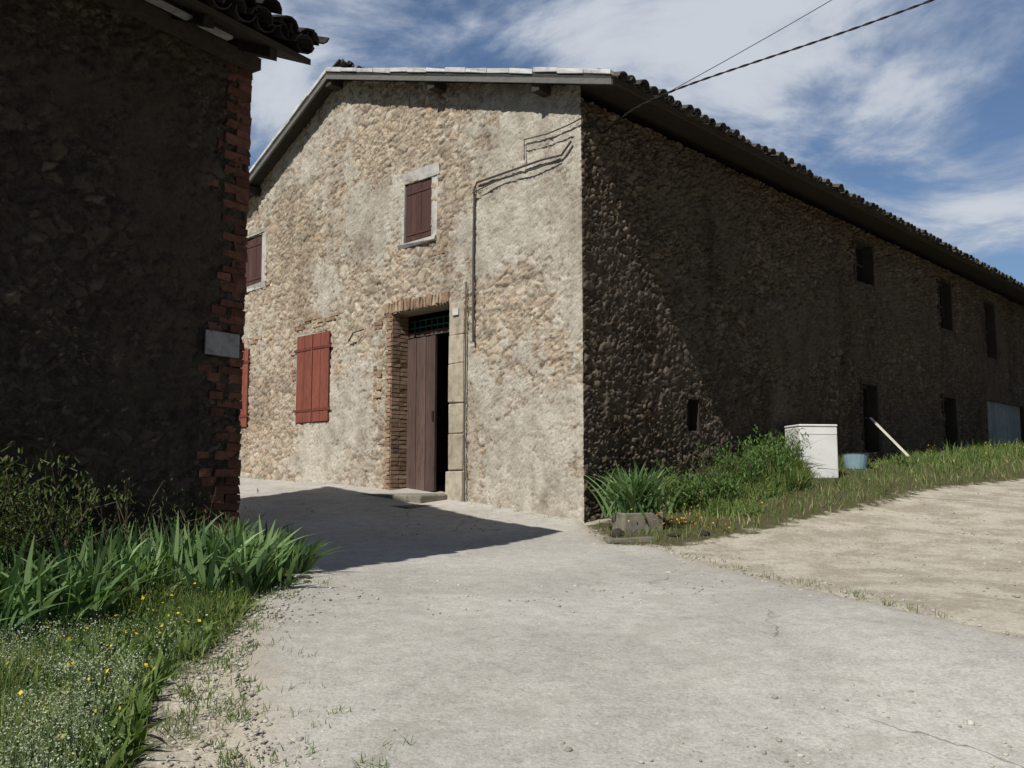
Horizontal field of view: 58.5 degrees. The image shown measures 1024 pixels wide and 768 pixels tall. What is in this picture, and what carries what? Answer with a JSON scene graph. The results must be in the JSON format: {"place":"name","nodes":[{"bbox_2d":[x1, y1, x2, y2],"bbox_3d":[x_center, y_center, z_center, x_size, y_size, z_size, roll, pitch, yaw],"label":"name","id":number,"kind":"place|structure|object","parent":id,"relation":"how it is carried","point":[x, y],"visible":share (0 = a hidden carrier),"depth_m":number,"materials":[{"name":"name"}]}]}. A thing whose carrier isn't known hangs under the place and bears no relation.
{"place":"outdoors","nodes":[
{"label":"outdoors","id":0,"kind":"place"},
{"bbox_2d":[27,452,1023,767],"bbox_3d":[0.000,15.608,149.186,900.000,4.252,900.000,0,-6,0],"label":"ground","id":1,"kind":"structure","parent":0,"point":[837,562],"depth_m":9.06,"materials":[{"name":"soil"}]},
{"bbox_2d":[0,457,29,526],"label":"leafy shrub","id":2,"kind":"object","parent":1,"relation":"on","point":[6,499],"visible":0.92,"depth_m":5.24,"materials":[{"name":"green plant"}]},
{"bbox_2d":[0,442,127,586],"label":"leafy shrub","id":3,"kind":"object","parent":1,"relation":"on","point":[44,536],"visible":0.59,"depth_m":5.49,"materials":[{"name":"green plant"}]},
{"bbox_2d":[0,605,228,767],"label":"white wildflowers","id":4,"kind":"object","parent":1,"relation":"on","point":[86,714],"visible":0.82,"depth_m":3.86,"materials":[{"name":"white plant"}]},
{"bbox_2d":[82,469,222,552],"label":"dry weeds","id":5,"kind":"object","parent":1,"relation":"on","point":[127,517],"visible":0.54,"depth_m":6.25,"materials":[{"name":"green plant"}]},
{"bbox_2d":[0,0,329,565],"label":"stone outbuilding","id":6,"kind":"structure","parent":1,"relation":"on","point":[125,139],"depth_m":6.63,"materials":[{"name":"stone"}]},
{"bbox_2d":[0,510,339,638],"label":"iris plants","id":7,"kind":"object","parent":1,"relation":"on","point":[76,584],"visible":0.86,"depth_m":5.66,"materials":[{"name":"green plant"}]},
{"bbox_2d":[165,488,261,544],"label":"dry weeds","id":8,"kind":"object","parent":1,"relation":"on","point":[208,519],"visible":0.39,"depth_m":6.91,"materials":[{"name":"green plant"}]},
{"bbox_2d":[0,437,1016,736],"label":"yellow wildflowers","id":9,"kind":"object","parent":1,"relation":"on","point":[188,621],"visible":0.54,"depth_m":4.49,"materials":[{"name":"yellow plant"}]},
{"bbox_2d":[0,436,1023,767],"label":"grass","id":10,"kind":"structure","parent":1,"relation":"on","point":[226,608],"depth_m":4.83,"materials":[{"name":"green plant"}]},
{"bbox_2d":[592,467,639,515],"bbox_3d":[1.289,1.360,11.025,0.637,0.738,0.910,0,-6,0],"label":"leafy weed","id":11,"kind":"object","parent":1,"relation":"on","point":[611,497],"visible":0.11,"depth_m":10.98,"materials":[{"name":"green plant"}]},
{"bbox_2d":[239,59,1023,522],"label":"stone farmhouse","id":12,"kind":"object","parent":1,"relation":"on","point":[533,289],"visible":0.9,"depth_m":13.68,"materials":[{"name":"stone"}]},
{"bbox_2d":[406,335,436,490],"bbox_3d":[-1.341,0.435,13.561,0.636,2.280,0.046,-6,-8,43],"label":"door leaf","id":13,"kind":"structure","parent":12,"relation":"in","point":[422,351],"depth_m":13.53,"materials":[{"name":"brown wood"}]},
{"bbox_2d":[592,0,933,134],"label":"overhead wires","id":14,"kind":"object","parent":12,"relation":"attached to","point":[759,60],"visible":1,"depth_m":9.82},
{"bbox_2d":[687,245,988,451],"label":"side window frames","id":15,"kind":"structure","parent":12,"relation":"in","point":[861,266],"depth_m":17.88,"materials":[{"name":"brown wood"}]},
{"bbox_2d":[856,248,986,450],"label":"side window panes","id":16,"kind":"structure","parent":12,"relation":"in","point":[858,252],"depth_m":17.75,"materials":[{"name":"black glass"}]},
{"bbox_2d":[987,401,1021,446],"bbox_3d":[12.561,1.163,23.407,0.040,1.330,3.088,-6,-8,43],"label":"garage door","id":17,"kind":"structure","parent":12,"relation":"in","point":[1003,419],"depth_m":23.45,"materials":[{"name":"grey metal"}]},
{"bbox_2d":[575,461,689,533],"bbox_3d":[1.351,1.294,10.400,1.279,0.880,1.073,-5,-8,40],"label":"stone planter","id":18,"kind":"object","parent":1,"relation":"on","point":[635,496],"visible":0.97,"depth_m":10.24,"materials":[{"name":"concrete"}]},
{"bbox_2d":[638,461,695,509],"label":"dry weeds","id":19,"kind":"object","parent":1,"relation":"on","point":[671,482],"visible":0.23,"depth_m":11.53,"materials":[{"name":"green plant"}]},
{"bbox_2d":[654,455,710,513],"bbox_3d":[2.067,1.270,11.355,0.799,0.811,0.868,-2,-6,19],"label":"leafy weed","id":20,"kind":"object","parent":1,"relation":"on","point":[688,496],"visible":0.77,"depth_m":11.26,"materials":[{"name":"green plant"}]},
{"bbox_2d":[652,506,735,529],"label":"orange wildflowers","id":21,"kind":"object","parent":1,"relation":"on","point":[689,516],"visible":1,"depth_m":9.99,"materials":[{"name":"orange plant"}]},
{"bbox_2d":[686,441,749,490],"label":"dry weeds","id":22,"kind":"object","parent":1,"relation":"on","point":[703,460],"visible":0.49,"depth_m":12.42,"materials":[{"name":"green plant"}]},
{"bbox_2d":[690,454,751,501],"bbox_3d":[2.672,1.275,11.808,0.936,0.756,0.902,0,-6,0],"label":"leafy weed","id":23,"kind":"object","parent":1,"relation":"on","point":[725,487],"visible":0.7,"depth_m":11.71,"materials":[{"name":"green plant"}]},
{"bbox_2d":[705,442,764,483],"bbox_3d":[3.139,1.176,12.763,0.881,0.798,0.949,-3,-7,27],"label":"leafy weed","id":24,"kind":"object","parent":1,"relation":"on","point":[749,460],"visible":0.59,"depth_m":12.70,"materials":[{"name":"green plant"}]},
{"bbox_2d":[731,433,796,476],"bbox_3d":[3.647,1.110,13.203,0.964,0.834,1.132,0,-6,0],"label":"leafy weed","id":25,"kind":"object","parent":1,"relation":"on","point":[767,456],"visible":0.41,"depth_m":13.10,"materials":[{"name":"green plant"}]},
{"bbox_2d":[746,424,808,463],"bbox_3d":[3.970,1.031,13.803,0.985,0.887,1.045,-6,-8,44],"label":"leafy weed","id":26,"kind":"object","parent":1,"relation":"on","point":[782,445],"visible":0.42,"depth_m":13.77,"materials":[{"name":"green plant"}]},
{"bbox_2d":[784,424,838,478],"bbox_3d":[4.628,1.075,14.138,0.614,0.872,0.575,1,-6,-7],"label":"washing machine","id":27,"kind":"object","parent":1,"relation":"on","point":[823,450],"visible":0.73,"depth_m":13.88,"materials":[{"name":"white metal"}]},
{"bbox_2d":[841,453,868,469],"bbox_3d":[5.750,1.302,15.297,0.443,0.280,0.450,0,-6,0],"label":"plastic tub","id":28,"kind":"object","parent":1,"relation":"on","point":[857,460],"visible":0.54,"depth_m":15.14,"materials":[{"name":"blue plastic"}]},
{"bbox_2d":[869,417,908,455],"bbox_3d":[6.875,0.955,16.676,0.087,0.746,0.895,2,-6,-22],"label":"leaning plank","id":29,"kind":"object","parent":1,"relation":"on","point":[889,437],"visible":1,"depth_m":16.65,"materials":[{"name":"white wood"}]},
{"bbox_2d":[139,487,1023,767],"bbox_3d":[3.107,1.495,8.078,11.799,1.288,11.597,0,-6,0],"label":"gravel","id":30,"kind":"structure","parent":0,"point":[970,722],"depth_m":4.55,"materials":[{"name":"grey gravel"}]},
{"bbox_2d":[220,477,1023,767],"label":"concrete road","id":31,"kind":"structure","parent":0,"point":[654,681],"depth_m":4.62,"materials":[{"name":"grey concrete"}]},
{"bbox_2d":[281,528,709,583],"bbox_3d":[0.003,1.541,8.480,5.248,0.242,0.803,6,-8,-43],"label":"rubble","id":32,"kind":"object","parent":31,"relation":"on","point":[618,531],"visible":0.55,"depth_m":9.91,"materials":[{"name":"grey stone"}]},
{"bbox_2d":[602,536,654,543],"bbox_3d":[1.231,1.645,9.658,0.528,0.069,0.222,2,-6,-14],"label":"stone slab","id":33,"kind":"object","parent":31,"relation":"on","point":[629,539],"depth_m":9.57,"materials":[{"name":"stone"}]},
{"bbox_2d":[248,0,1023,283],"label":"sky","id":34,"kind":"structure","parent":0,"point":[918,112],"materials":[{"name":"blue"}]}
]}

